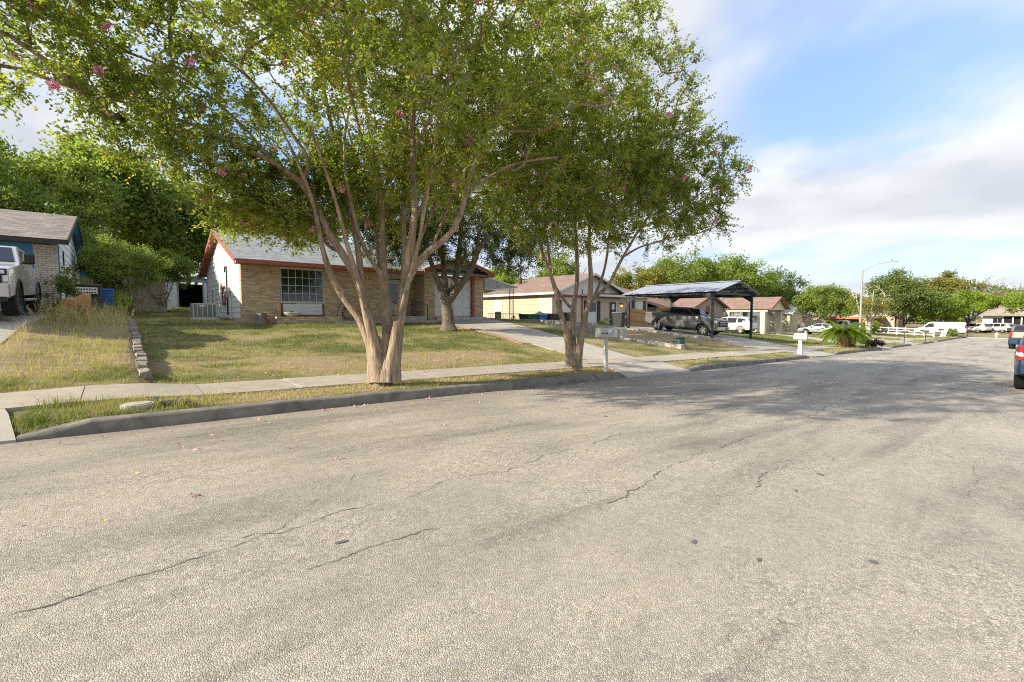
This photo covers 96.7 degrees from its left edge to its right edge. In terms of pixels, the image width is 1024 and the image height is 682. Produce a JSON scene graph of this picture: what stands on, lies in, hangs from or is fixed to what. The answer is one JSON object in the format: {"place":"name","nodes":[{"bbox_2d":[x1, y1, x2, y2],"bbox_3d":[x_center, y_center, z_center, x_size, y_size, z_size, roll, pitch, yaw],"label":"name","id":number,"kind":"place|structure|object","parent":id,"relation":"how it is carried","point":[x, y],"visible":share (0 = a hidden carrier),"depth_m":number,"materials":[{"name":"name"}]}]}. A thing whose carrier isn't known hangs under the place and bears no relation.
{"place":"outdoors","nodes":[
{"label":"outdoors","id":0,"kind":"place"},
{"bbox_2d":[0,312,51,443],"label":"driveway","id":1,"kind":"structure","parent":0,"point":[7,435],"depth_m":10.82,"materials":[{"name":"concrete"}]},
{"bbox_2d":[0,245,41,315],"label":"white pickup","id":2,"kind":"object","parent":1,"relation":"on","point":[20,280],"visible":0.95,"depth_m":12.63,"materials":[{"name":"paint"}]},
{"bbox_2d":[0,337,935,411],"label":"sidewalk","id":3,"kind":"structure","parent":0,"point":[12,401],"depth_m":8.90,"materials":[{"name":"concrete"}]},
{"bbox_2d":[0,305,982,437],"bbox_3d":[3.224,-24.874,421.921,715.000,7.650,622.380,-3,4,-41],"label":"lawn ground","id":4,"kind":"structure","parent":0,"point":[130,352],"depth_m":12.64,"materials":[{"name":"plant"}]},
{"bbox_2d":[0,128,55,198],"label":"shade tree","id":5,"kind":"object","parent":4,"relation":"on","point":[3,147],"visible":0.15,"depth_m":26.66,"materials":[{"name":"green plant"}]},
{"bbox_2d":[0,209,86,313],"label":"blue trim house","id":6,"kind":"structure","parent":4,"relation":"on","point":[52,243],"depth_m":16.75,"materials":[{"name":"beige brick"}]},
{"bbox_2d":[0,153,131,249],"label":"shade tree","id":7,"kind":"object","parent":4,"relation":"on","point":[95,201],"visible":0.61,"depth_m":25.20,"materials":[{"name":"green plant"}]},
{"bbox_2d":[41,263,92,312],"bbox_3d":[-15.891,-1.793,16.148,1.394,1.956,1.239,1,4,20],"label":"garden shrub","id":8,"kind":"object","parent":4,"relation":"on","point":[63,283],"visible":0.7,"depth_m":16.11,"materials":[{"name":"green plant"}]},
{"bbox_2d":[61,292,91,319],"bbox_3d":[-14.426,-1.154,15.076,0.749,0.969,0.624,-3,4,-41],"label":"boulder","id":9,"kind":"object","parent":4,"relation":"on","point":[86,298],"visible":0.72,"depth_m":14.95,"materials":[{"name":"brown stone"}]},
{"bbox_2d":[21,296,132,335],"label":"seed stalks","id":10,"kind":"object","parent":4,"relation":"on","point":[119,315],"visible":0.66,"depth_m":13.00,"materials":[{"name":"beige plant"}]},
{"bbox_2d":[19,297,133,324],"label":"seed heads","id":11,"kind":"object","parent":10,"relation":"attached to","point":[58,308],"visible":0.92,"depth_m":13.09,"materials":[{"name":"plant"}]},
{"bbox_2d":[70,284,102,311],"bbox_3d":[-17.847,-1.777,19.137,0.996,1.250,1.133,-3,4,-41],"label":"wheeled bin","id":12,"kind":"object","parent":4,"relation":"on","point":[96,289],"visible":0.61,"depth_m":18.89,"materials":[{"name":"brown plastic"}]},
{"bbox_2d":[0,124,197,254],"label":"shade tree","id":13,"kind":"object","parent":4,"relation":"on","point":[121,222],"visible":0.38,"depth_m":32.36,"materials":[{"name":"green plant"}]},
{"bbox_2d":[101,289,113,309],"bbox_3d":[-17.939,-1.763,20.123,0.576,1.119,0.661,-3,4,-41],"label":"wheeled bin","id":14,"kind":"object","parent":4,"relation":"on","point":[108,294],"visible":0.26,"depth_m":19.93,"materials":[{"name":"blue plastic"}]},
{"bbox_2d":[0,301,228,431],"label":"tall weeds","id":15,"kind":"object","parent":4,"relation":"on","point":[54,401],"visible":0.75,"depth_m":8.52,"materials":[{"name":"green plant"}]},
{"bbox_2d":[105,291,134,313],"bbox_3d":[-17.556,-1.656,20.261,1.206,1.193,1.207,-3,4,-41],"label":"garden shrub","id":16,"kind":"object","parent":4,"relation":"on","point":[116,299],"visible":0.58,"depth_m":20.28,"materials":[{"name":"green plant"}]},
{"bbox_2d":[79,269,166,311],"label":"taupe outbuilding","id":17,"kind":"structure","parent":4,"relation":"on","point":[149,304],"depth_m":27.98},
{"bbox_2d":[74,231,174,315],"bbox_3d":[-20.047,-3.386,23.607,3.800,4.403,4.249,2,4,32],"label":"bushy tree","id":18,"kind":"object","parent":4,"relation":"on","point":[106,265],"visible":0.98,"depth_m":22.96,"materials":[{"name":"green plant"}]},
{"bbox_2d":[128,319,152,381],"bbox_3d":[-10.710,0.029,12.972,0.248,1.195,11.697,-3,4,-41],"label":"stone edging","id":19,"kind":"object","parent":4,"relation":"on","point":[141,364],"visible":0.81,"depth_m":10.35,"materials":[{"name":"stone"}]},
{"bbox_2d":[119,398,190,409],"bbox_3d":[-5.114,0.917,6.548,0.810,0.112,0.380,-3,4,-41],"label":"meter lid","id":20,"kind":"object","parent":4,"relation":"on","point":[144,404],"visible":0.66,"depth_m":6.39,"materials":[{"name":"concrete"}]},
{"bbox_2d":[111,190,206,260],"bbox_3d":[-29.409,-7.925,37.228,7.700,10.189,9.958,-3,4,-41],"label":"shade tree","id":21,"kind":"object","parent":4,"relation":"on","point":[187,248],"visible":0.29,"depth_m":35.73,"materials":[{"name":"green plant"}]},
{"bbox_2d":[120,246,197,306],"bbox_3d":[-21.910,-3.722,28.419,3.197,4.114,4.416,1,4,23],"label":"bushy tree","id":22,"kind":"object","parent":4,"relation":"on","point":[181,266],"visible":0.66,"depth_m":28.46,"materials":[{"name":"green plant"}]},
{"bbox_2d":[166,276,206,306],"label":"metal shed","id":23,"kind":"structure","parent":4,"relation":"on","point":[193,293],"depth_m":37.14,"materials":[{"name":"white metal"}]},
{"bbox_2d":[151,177,250,284],"bbox_3d":[-28.871,-8.773,41.813,13.084,11.350,10.634,2,4,33],"label":"shade tree","id":24,"kind":"object","parent":4,"relation":"on","point":[192,206],"visible":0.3,"depth_m":38.05,"materials":[{"name":"green plant"}]},
{"bbox_2d":[188,303,219,319],"bbox_3d":[-15.332,-1.427,22.638,1.200,0.911,1.200,-3,4,-41],"label":"air conditioner","id":25,"kind":"object","parent":4,"relation":"on","point":[203,311],"visible":0.98,"depth_m":22.26,"materials":[{"name":"metal"}]},
{"bbox_2d":[254,313,267,324],"bbox_3d":[-11.652,-1.004,21.179,0.608,0.601,0.591,-3,4,-41],"label":"tree stump","id":26,"kind":"object","parent":4,"relation":"on","point":[261,318],"visible":0.86,"depth_m":20.98,"materials":[{"name":"grey plant"}]},
{"bbox_2d":[208,193,342,241],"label":"shade tree","id":27,"kind":"object","parent":4,"relation":"on","point":[279,230],"visible":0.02,"depth_m":40.38,"materials":[{"name":"green plant"}]},
{"bbox_2d":[276,316,341,323],"bbox_3d":[-10.198,-0.995,22.866,3.100,0.460,0.735,-3,4,-41],"label":"brick planter","id":28,"kind":"object","parent":4,"relation":"on","point":[291,320],"visible":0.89,"depth_m":22.47,"materials":[{"name":"brown brick"}]},
{"bbox_2d":[283,311,300,316],"bbox_3d":[-10.765,-1.331,22.277,0.800,0.301,0.792,-3,4,-41],"label":"planter bowl","id":29,"kind":"object","parent":28,"relation":"on","point":[291,314],"visible":1,"depth_m":22.03,"materials":[{"name":"white ceramic"}]},
{"bbox_2d":[0,0,649,386],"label":"crape myrtle","id":30,"kind":"object","parent":4,"relation":"on","point":[412,40],"visible":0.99,"depth_m":7.81,"materials":[{"name":"green plant"}]},
{"bbox_2d":[68,367,621,407],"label":"leaf litter","id":31,"kind":"object","parent":4,"relation":"on","point":[450,381],"visible":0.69,"depth_m":9.05,"materials":[{"name":"brown plant"}]},
{"bbox_2d":[198,229,494,323],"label":"brick house","id":32,"kind":"structure","parent":4,"relation":"on","point":[245,282],"depth_m":23.91,"materials":[{"name":"brown brick"}]},
{"bbox_2d":[222,286,225,304],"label":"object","id":33,"kind":"structure","parent":32,"relation":"in","point":[223,287],"depth_m":24.61,"materials":[{"name":"grey metal"}]},
{"bbox_2d":[280,268,324,303],"bbox_3d":[-10.577,-2.760,22.973,2.120,1.710,0.100,-3,4,-41],"label":"window","id":34,"kind":"structure","parent":32,"relation":"in","point":[296,285],"depth_m":22.94,"materials":[{"name":"grey glass"}]},
{"bbox_2d":[389,280,399,315],"bbox_3d":[-7.171,-2.591,27.531,0.880,2.210,0.140,-3,4,-41],"label":"front door","id":35,"kind":"structure","parent":32,"relation":"in","point":[394,284],"depth_m":27.56,"materials":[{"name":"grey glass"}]},
{"bbox_2d":[435,278,470,316],"bbox_3d":[-3.785,-2.759,28.997,2.820,2.390,0.048,-3,4,-41],"label":"garage door","id":36,"kind":"structure","parent":32,"relation":"in","point":[461,306],"depth_m":29.38,"materials":[{"name":"white metal"}]},
{"bbox_2d":[335,105,596,330],"bbox_3d":[-1.720,-5.937,23.311,15.060,10.914,13.122,-3,4,-41],"label":"live oak","id":37,"kind":"object","parent":4,"relation":"on","point":[447,294],"visible":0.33,"depth_m":22.57,"materials":[{"name":"green plant"}]},
{"bbox_2d":[437,321,530,343],"bbox_3d":[-1.846,-0.546,23.702,0.876,0.947,9.320,-2,4,-34],"label":"paver edging","id":38,"kind":"object","parent":4,"relation":"on","point":[515,340],"visible":0.59,"depth_m":22.40,"materials":[{"name":"concrete"}]},
{"bbox_2d":[16,337,960,441],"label":"kerb","id":39,"kind":"structure","parent":4,"relation":"on","point":[95,425],"depth_m":7.35,"materials":[{"name":"concrete"}]},
{"bbox_2d":[483,278,517,318],"bbox_3d":[-3.022,-2.819,34.151,3.118,3.572,7.045,-3,4,-41],"label":"patio awning","id":40,"kind":"object","parent":4,"relation":"on","point":[491,284],"visible":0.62,"depth_m":31.91,"materials":[{"name":"white paint"}]},
{"bbox_2d":[483,264,522,292],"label":"shade tree","id":41,"kind":"object","parent":4,"relation":"on","point":[499,276],"visible":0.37,"depth_m":45.42,"materials":[{"name":"green plant"}]},
{"bbox_2d":[519,314,536,319],"bbox_3d":[1.181,-1.492,33.782,0.996,1.050,1.128,-3,4,-41],"label":"wheeled bin","id":42,"kind":"object","parent":4,"relation":"on","point":[529,316],"visible":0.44,"depth_m":33.40,"materials":[{"name":"green plastic"}]},
{"bbox_2d":[541,313,558,319],"bbox_3d":[2.928,-1.608,35.274,0.944,1.080,1.069,-3,4,-41],"label":"wheeled bin","id":43,"kind":"object","parent":4,"relation":"on","point":[552,316],"visible":0.34,"depth_m":34.88,"materials":[{"name":"black plastic"}]},
{"bbox_2d":[530,251,585,277],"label":"shade tree","id":44,"kind":"object","parent":4,"relation":"on","point":[562,266],"visible":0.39,"depth_m":53.11,"materials":[{"name":"green plant"}]},
{"bbox_2d":[483,273,647,326],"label":"beige house","id":45,"kind":"structure","parent":4,"relation":"on","point":[534,296],"depth_m":40.46,"materials":[{"name":"beige paint"}]},
{"bbox_2d":[494,300,501,318],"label":"door","id":46,"kind":"structure","parent":45,"relation":"in","point":[497,303],"depth_m":42.21,"materials":[{"name":"white paint"}]},
{"bbox_2d":[562,300,571,320],"bbox_3d":[4.625,-2.400,38.092,1.380,1.950,0.100,-3,4,-41],"label":"window","id":47,"kind":"structure","parent":45,"relation":"in","point":[566,311],"depth_m":38.04,"materials":[{"name":"white glass"}]},
{"bbox_2d":[588,301,596,322],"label":"window","id":48,"kind":"structure","parent":45,"relation":"in","point":[592,317],"depth_m":40.29,"materials":[{"name":"white glass"}]},
{"bbox_2d":[609,301,616,325],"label":"front door","id":49,"kind":"structure","parent":45,"relation":"in","point":[613,305],"depth_m":42.02,"materials":[{"name":"black wood"}]},
{"bbox_2d":[635,301,642,309],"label":"window","id":50,"kind":"structure","parent":45,"relation":"in","point":[638,304],"depth_m":44.84,"materials":[{"name":"white glass"}]},
{"bbox_2d":[512,319,684,348],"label":"retaining wall","id":51,"kind":"structure","parent":4,"relation":"on","point":[591,327],"depth_m":25.97,"materials":[{"name":"concrete"}]},
{"bbox_2d":[595,328,617,371],"bbox_3d":[2.773,0.278,13.406,0.575,1.345,0.290,2,4,35],"label":"mailbox","id":52,"kind":"object","parent":4,"relation":"on","point":[605,333],"visible":0.88,"depth_m":13.35,"materials":[{"name":"white paint"}]},
{"bbox_2d":[454,0,759,368],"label":"crape myrtle","id":53,"kind":"object","parent":4,"relation":"on","point":[646,165],"visible":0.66,"depth_m":11.20,"materials":[{"name":"green plant"}]},
{"bbox_2d":[608,260,671,304],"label":"shade tree","id":54,"kind":"object","parent":4,"relation":"on","point":[644,277],"visible":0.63,"depth_m":52.41,"materials":[{"name":"green plant"}]},
{"bbox_2d":[630,308,652,326],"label":"wood fence","id":55,"kind":"object","parent":4,"relation":"on","point":[637,317],"visible":0.38,"depth_m":44.46,"materials":[{"name":"brown wood"}]},
{"bbox_2d":[673,337,685,347],"bbox_3d":[8.699,0.135,23.706,0.498,0.660,0.498,-3,4,-41],"label":"utility box","id":56,"kind":"object","parent":4,"relation":"on","point":[678,340],"visible":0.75,"depth_m":23.55,"materials":[{"name":"green metal"}]},
{"bbox_2d":[647,296,729,330],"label":"stone gable house","id":57,"kind":"structure","parent":4,"relation":"on","point":[663,304],"depth_m":49.52,"materials":[{"name":"beige paint"}]},
{"bbox_2d":[645,244,732,284],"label":"shade tree","id":58,"kind":"object","parent":4,"relation":"on","point":[705,270],"visible":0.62,"depth_m":61.54,"materials":[{"name":"green plant"}]},
{"bbox_2d":[719,316,757,333],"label":"white suv","id":59,"kind":"object","parent":4,"relation":"on","point":[740,324],"visible":0.48,"depth_m":47.39,"materials":[{"name":"paint"}]},
{"bbox_2d":[723,312,775,331],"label":"cream house","id":60,"kind":"structure","parent":4,"relation":"on","point":[756,316],"depth_m":66.83,"materials":[{"name":"paint"}]},
{"bbox_2d":[712,250,787,297],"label":"shade tree","id":61,"kind":"object","parent":4,"relation":"on","point":[747,275],"visible":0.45,"depth_m":69.13,"materials":[{"name":"green plant"}]},
{"bbox_2d":[719,297,790,333],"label":"house","id":62,"kind":"structure","parent":4,"relation":"on","point":[763,306],"depth_m":54.25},
{"bbox_2d":[753,265,811,305],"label":"shade tree","id":63,"kind":"object","parent":4,"relation":"on","point":[786,294],"visible":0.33,"depth_m":76.48,"materials":[{"name":"green plant"}]},
{"bbox_2d":[770,306,804,331],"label":"cream house","id":64,"kind":"structure","parent":4,"relation":"on","point":[791,320],"depth_m":71.78,"materials":[{"name":"yellow paint"}]},
{"bbox_2d":[794,333,807,354],"bbox_3d":[14.774,0.190,23.308,0.565,1.186,0.362,3,5,44],"label":"mailbox","id":65,"kind":"object","parent":4,"relation":"on","point":[800,337],"visible":0.81,"depth_m":23.23,"materials":[{"name":"white paint"}]},
{"bbox_2d":[789,282,864,322],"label":"shade tree","id":66,"kind":"object","parent":4,"relation":"on","point":[825,300],"visible":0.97,"depth_m":64.02,"materials":[{"name":"green plant"}]},
{"bbox_2d":[816,287,865,314],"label":"shade tree","id":67,"kind":"object","parent":4,"relation":"on","point":[845,298],"visible":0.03,"depth_m":98.13,"materials":[{"name":"green plant"}]},
{"bbox_2d":[802,311,884,330],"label":"tan flat house","id":68,"kind":"structure","parent":4,"relation":"on","point":[808,320],"depth_m":86.74,"materials":[{"name":"beige"}]},
{"bbox_2d":[818,320,869,347],"bbox_3d":[22.814,-0.457,31.431,3.018,2.017,3.107,-3,4,-41],"label":"sago palm","id":69,"kind":"object","parent":4,"relation":"on","point":[840,332],"visible":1,"depth_m":31.26,"materials":[{"name":"green plant"}]},
{"bbox_2d":[832,327,872,346],"bbox_3d":[25.089,-0.280,33.752,2.801,1.634,2.696,-3,4,-41],"label":"sago palm","id":70,"kind":"object","parent":4,"relation":"on","point":[849,342],"visible":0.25,"depth_m":33.43,"materials":[{"name":"green plant"}]},
{"bbox_2d":[842,284,896,335],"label":"bare tree","id":71,"kind":"object","parent":4,"relation":"on","point":[870,306],"visible":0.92,"depth_m":60.37,"materials":[{"name":"green plant"}]},
{"bbox_2d":[858,321,883,333],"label":"garden shrub","id":72,"kind":"object","parent":4,"relation":"on","point":[875,328],"visible":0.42,"depth_m":69.66,"materials":[{"name":"green plant"}]},
{"bbox_2d":[864,337,887,346],"bbox_3d":[27.025,0.110,34.030,1.595,0.878,1.477,-1,4,-14],"label":"purple shrub","id":73,"kind":"object","parent":4,"relation":"on","point":[875,342],"visible":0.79,"depth_m":33.75,"materials":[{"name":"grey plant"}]},
{"bbox_2d":[847,310,906,331],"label":"yellow cottage","id":74,"kind":"structure","parent":4,"relation":"on","point":[888,321],"depth_m":88.05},
{"bbox_2d":[859,260,897,326],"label":"street lamp","id":75,"kind":"object","parent":4,"relation":"on","point":[860,313],"visible":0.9,"depth_m":44.08,"materials":[{"name":"metal"}]},
{"bbox_2d":[880,304,924,327],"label":"shade tree","id":76,"kind":"object","parent":4,"relation":"on","point":[911,319],"visible":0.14,"depth_m":113.61,"materials":[{"name":"green plant"}]},
{"bbox_2d":[858,267,960,331],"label":"shade tree","id":77,"kind":"object","parent":4,"relation":"on","point":[910,294],"visible":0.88,"depth_m":83.06,"materials":[{"name":"green plant"}]},
{"bbox_2d":[876,327,947,336],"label":"rail fence","id":78,"kind":"object","parent":4,"relation":"on","point":[943,333],"visible":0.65,"depth_m":66.32,"materials":[{"name":"white paint"}]},
{"bbox_2d":[915,322,966,334],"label":"white van","id":79,"kind":"object","parent":4,"relation":"on","point":[961,327],"visible":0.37,"depth_m":68.98,"materials":[{"name":"paint"}]},
{"bbox_2d":[917,314,965,323],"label":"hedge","id":80,"kind":"object","parent":4,"relation":"on","point":[936,319],"visible":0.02,"depth_m":105.60,"materials":[{"name":"green plant"}]},
{"bbox_2d":[912,292,972,321],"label":"shade tree","id":81,"kind":"object","parent":4,"relation":"on","point":[956,309],"visible":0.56,"depth_m":84.77,"materials":[{"name":"green plant"}]},
{"bbox_2d":[947,328,958,336],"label":"garden shrub","id":82,"kind":"object","parent":4,"relation":"on","point":[952,332],"visible":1,"depth_m":65.18,"materials":[{"name":"green plant"}]},
{"bbox_2d":[923,269,990,294],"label":"shade tree","id":83,"kind":"object","parent":4,"relation":"on","point":[948,280],"visible":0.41,"depth_m":111.56,"materials":[{"name":"green plant"}]},
{"bbox_2d":[966,323,991,332],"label":"white suv","id":84,"kind":"object","parent":4,"relation":"on","point":[982,327],"visible":0.62,"depth_m":83.58,"materials":[{"name":"paint"}]},
{"bbox_2d":[953,288,1006,331],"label":"shade tree","id":85,"kind":"object","parent":4,"relation":"on","point":[978,302],"visible":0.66,"depth_m":86.71,"materials":[{"name":"green plant"}]},
{"bbox_2d":[954,276,1023,303],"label":"tree","id":86,"kind":"object","parent":4,"relation":"on","point":[999,292],"visible":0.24,"depth_m":101.13,"materials":[{"name":"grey plant"}]},
{"bbox_2d":[961,283,1023,321],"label":"shade tree","id":87,"kind":"object","parent":4,"relation":"on","point":[997,288],"visible":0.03,"depth_m":126.18,"materials":[{"name":"green plant"}]},
{"bbox_2d":[979,306,1023,324],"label":"brown roof house","id":88,"kind":"structure","parent":4,"relation":"on","point":[998,315],"depth_m":95.43,"materials":[{"name":"white paint"}]},
{"bbox_2d":[0,340,1023,681],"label":"road","id":89,"kind":"structure","parent":0,"point":[858,516],"depth_m":3.08,"materials":[{"name":"grey asphalt"}]},
{"bbox_2d":[19,382,695,524],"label":"fallen leaves","id":90,"kind":"object","parent":89,"relation":"on","point":[272,441],"visible":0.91,"depth_m":5.44,"materials":[{"name":"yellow plant"}]},
{"bbox_2d":[95,348,647,497],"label":"fallen petals","id":91,"kind":"object","parent":89,"relation":"on","point":[362,406],"visible":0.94,"depth_m":8.43,"materials":[{"name":"pink plant"}]},
{"bbox_2d":[1007,324,1023,348],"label":"dark pickup","id":92,"kind":"object","parent":89,"relation":"on","point":[1016,331],"visible":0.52,"depth_m":36.81,"materials":[{"name":"paint"}]},
{"bbox_2d":[1008,335,1023,388],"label":"blue car","id":93,"kind":"object","parent":89,"relation":"on","point":[1019,367],"visible":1,"depth_m":11.75,"materials":[{"name":"paint"}]},
{"bbox_2d":[0,0,1023,338],"label":"sky","id":94,"kind":"structure","parent":0,"point":[875,131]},
{"bbox_2d":[454,319,689,377],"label":"driveway","id":95,"kind":"structure","parent":0,"point":[549,341],"depth_m":19.91,"materials":[{"name":"concrete"}]},
{"bbox_2d":[615,326,834,357],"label":"driveway","id":96,"kind":"structure","parent":0,"point":[748,342],"depth_m":30.50,"materials":[{"name":"concrete"}]},
{"bbox_2d":[612,312,626,326],"bbox_3d":[8.751,-1.735,37.233,0.976,1.300,0.860,3,4,38],"label":"wheeled bin","id":97,"kind":"object","parent":96,"relation":"on","point":[618,319],"visible":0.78,"depth_m":36.94,"materials":[{"name":"black plastic"}]},
{"bbox_2d":[643,307,729,335],"bbox_3d":[13.317,-1.626,35.060,2.513,1.970,6.100,-3,9,-41],"label":"grey pickup","id":98,"kind":"object","parent":96,"relation":"on","point":[695,319],"visible":0.92,"depth_m":34.11,"materials":[{"name":"paint"}]},
{"bbox_2d":[622,280,759,338],"bbox_3d":[13.309,-2.148,34.191,6.603,4.388,7.420,-3,4,-41],"label":"steel carport","id":99,"kind":"object","parent":96,"relation":"on","point":[711,291],"visible":0.91,"depth_m":33.05,"materials":[{"name":"metal"}]},
{"bbox_2d":[723,332,889,348],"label":"driveway","id":100,"kind":"structure","parent":0,"point":[819,339],"depth_m":44.88,"materials":[{"name":"concrete"}]},
{"bbox_2d":[767,332,919,344],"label":"driveway","id":101,"kind":"structure","parent":0,"point":[911,343],"depth_m":44.99,"materials":[{"name":"concrete"}]},
{"bbox_2d":[797,323,835,334],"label":"silver sedan","id":102,"kind":"object","parent":101,"relation":"on","point":[813,328],"visible":0.5,"depth_m":58.26,"materials":[{"name":"paint"}]},
{"bbox_2d":[830,320,865,331],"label":"slate pickup","id":103,"kind":"object","parent":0,"point":[841,322],"visible":0.08,"depth_m":66.91,"materials":[{"name":"paint"}]},
{"bbox_2d":[953,338,1007,340],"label":"side road","id":104,"kind":"structure","parent":0,"point":[987,339],"depth_m":59.94,"materials":[{"name":"concrete"}]},
{"bbox_2d":[963,331,1008,337],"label":"corner ground","id":105,"kind":"structure","parent":0,"point":[992,335],"depth_m":72.32,"materials":[{"name":"soil"}]},
{"bbox_2d":[981,323,1014,332],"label":"white suv","id":106,"kind":"object","parent":105,"relation":"on","point":[1001,327],"visible":0.45,"depth_m":82.96,"materials":[{"name":"paint"}]},
{"bbox_2d":[1000,289,1023,313],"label":"shade tree","id":107,"kind":"object","parent":105,"relation":"on","point":[1013,301],"visible":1,"depth_m":78.88,"materials":[{"name":"green plant"}]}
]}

